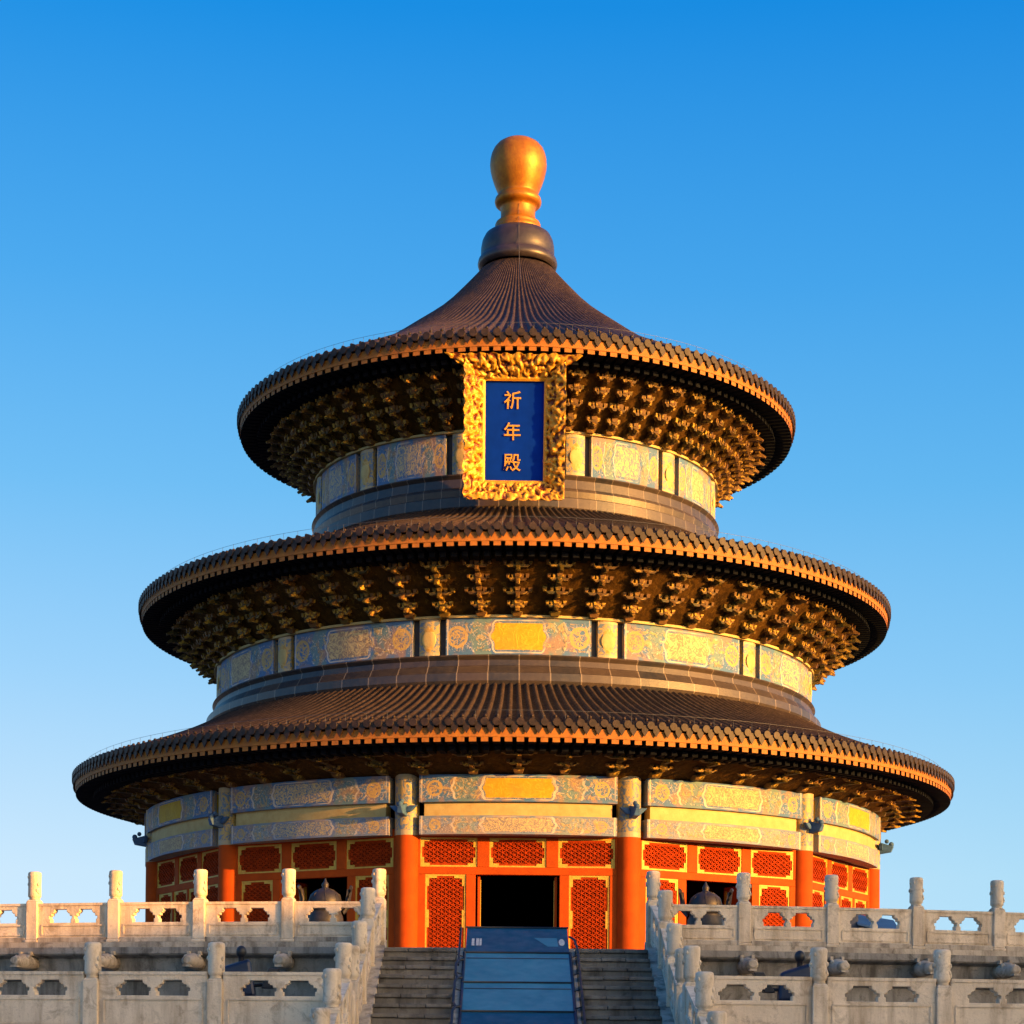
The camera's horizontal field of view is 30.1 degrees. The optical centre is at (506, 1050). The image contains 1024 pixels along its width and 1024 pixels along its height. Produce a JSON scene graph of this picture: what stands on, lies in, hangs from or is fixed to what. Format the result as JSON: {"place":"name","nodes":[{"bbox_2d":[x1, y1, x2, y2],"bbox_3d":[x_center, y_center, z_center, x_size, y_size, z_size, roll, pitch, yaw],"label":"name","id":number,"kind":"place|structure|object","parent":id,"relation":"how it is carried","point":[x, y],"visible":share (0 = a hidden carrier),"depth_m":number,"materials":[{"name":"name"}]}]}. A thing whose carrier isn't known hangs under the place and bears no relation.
{"place":"outdoors","nodes":[
{"label":"outdoors","id":0,"kind":"place"},
{"bbox_2d":[225,946,280,995],"bbox_3d":[-3.806,-0.884,28.028,0.939,1.322,0.581,1,0,0],"label":"floodlight","id":1,"kind":"object","parent":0,"point":[241,965],"visible":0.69,"depth_m":27.95,"materials":[{"name":"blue metal"}]},
{"bbox_2d":[0,947,1023,1003],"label":"stone terrace","id":2,"kind":"structure","parent":0,"point":[715,962],"depth_m":33.57,"materials":[{"name":"stone"}]},
{"bbox_2d":[0,868,386,947],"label":"balustrade","id":3,"kind":"object","parent":2,"relation":"on","point":[201,924],"visible":0.96,"depth_m":33.48,"materials":[{"name":"stone"}]},
{"bbox_2d":[297,878,352,921],"bbox_3d":[-3.777,-2.693,39.700,0.820,1.800,1.069,0,0,-62],"label":"incense burner","id":4,"kind":"object","parent":2,"relation":"on","point":[324,893],"visible":0.48,"depth_m":39.46,"materials":[{"name":"grey metal"}]},
{"bbox_2d":[72,135,954,948],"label":"temple hall","id":5,"kind":"structure","parent":2,"relation":"on","point":[582,707],"depth_m":54.00,"materials":[{"name":"wood"}]},
{"bbox_2d":[444,352,582,500],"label":"name plaque","id":6,"kind":"object","parent":5,"relation":"attached to","point":[514,435],"visible":1,"depth_m":54.60,"materials":[{"name":"gold metal"}]},
{"bbox_2d":[678,882,733,924],"bbox_3d":[4.153,-2.624,39.700,0.820,1.800,1.069,0,0,62],"label":"incense burner","id":7,"kind":"object","parent":2,"relation":"on","point":[705,896],"visible":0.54,"depth_m":39.47,"materials":[{"name":"grey metal"}]},
{"bbox_2d":[644,871,1023,956],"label":"balustrade","id":8,"kind":"object","parent":2,"relation":"on","point":[744,928],"visible":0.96,"depth_m":33.48,"materials":[{"name":"stone"}]},
{"bbox_2d":[856,915,895,928],"bbox_3d":[7.450,-2.236,38.396,0.860,1.081,0.668,1,0,0],"label":"covered crate","id":9,"kind":"object","parent":2,"relation":"on","point":[863,921],"visible":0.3,"depth_m":38.29,"materials":[{"name":"blue fabric"}]},
{"bbox_2d":[0,0,1023,931],"label":"sky","id":10,"kind":"structure","parent":0,"point":[200,199],"materials":[{"name":"blue"}]},
{"bbox_2d":[752,950,809,1000],"bbox_3d":[4.115,-0.815,28.028,0.966,1.322,0.581,1,0,0],"label":"floodlight","id":11,"kind":"object","parent":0,"point":[799,970],"visible":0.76,"depth_m":27.95,"materials":[{"name":"blue metal"}]},
{"bbox_2d":[850,915,857,927],"bbox_3d":[6.790,-2.246,38.400,0.500,1.090,0.540,0,0,-11],"label":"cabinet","id":12,"kind":"object","parent":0,"point":[853,923],"depth_m":38.18,"materials":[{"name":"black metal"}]},
{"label":"stone terrace","id":13,"kind":"object","parent":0,"visible":0},
{"bbox_2d":[0,942,352,1023],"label":"balustrade","id":14,"kind":"object","parent":13,"relation":"on","point":[92,995],"visible":0.98,"depth_m":26.68,"materials":[{"name":"stone"}]},
{"bbox_2d":[359,945,673,1023],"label":"stone stairs","id":15,"kind":"structure","parent":13,"relation":"on","point":[410,986],"depth_m":29.65,"materials":[{"name":"stone"}]},
{"bbox_2d":[350,887,381,1023],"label":"stair balustrade","id":16,"kind":"object","parent":15,"relation":"on","point":[366,933],"visible":0.83,"depth_m":28.98,"materials":[{"name":"stone"}]},
{"bbox_2d":[450,926,585,1023],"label":"stair cover","id":17,"kind":"object","parent":15,"relation":"on","point":[517,975],"visible":1,"depth_m":30.08,"materials":[{"name":"blue metal"}]},
{"bbox_2d":[650,890,684,1023],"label":"stair balustrade","id":18,"kind":"object","parent":15,"relation":"on","point":[666,937],"visible":0.85,"depth_m":28.98,"materials":[{"name":"stone"}]},
{"bbox_2d":[682,946,1023,1023],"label":"balustrade","id":19,"kind":"object","parent":13,"relation":"on","point":[818,996],"visible":0.95,"depth_m":26.65,"materials":[{"name":"stone"}]},
{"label":"terrace ground","id":20,"kind":"structure","parent":0,"visible":0},
{"bbox_3d":[0.144,0.688,23.083,5.020,1.519,3.845,0,0,0],"label":"stone stairs","id":21,"kind":"object","parent":20,"relation":"on","visible":0},
{"bbox_2d":[309,968,349,1023],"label":"stair balustrade","id":22,"kind":"object","parent":21,"relation":"on","point":[335,999],"visible":1,"depth_m":24.45,"materials":[{"name":"stone"}]},
{"bbox_2d":[685,971,726,1023],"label":"stair balustrade","id":23,"kind":"object","parent":21,"relation":"on","point":[700,999],"visible":1,"depth_m":24.45,"materials":[{"name":"stone"}]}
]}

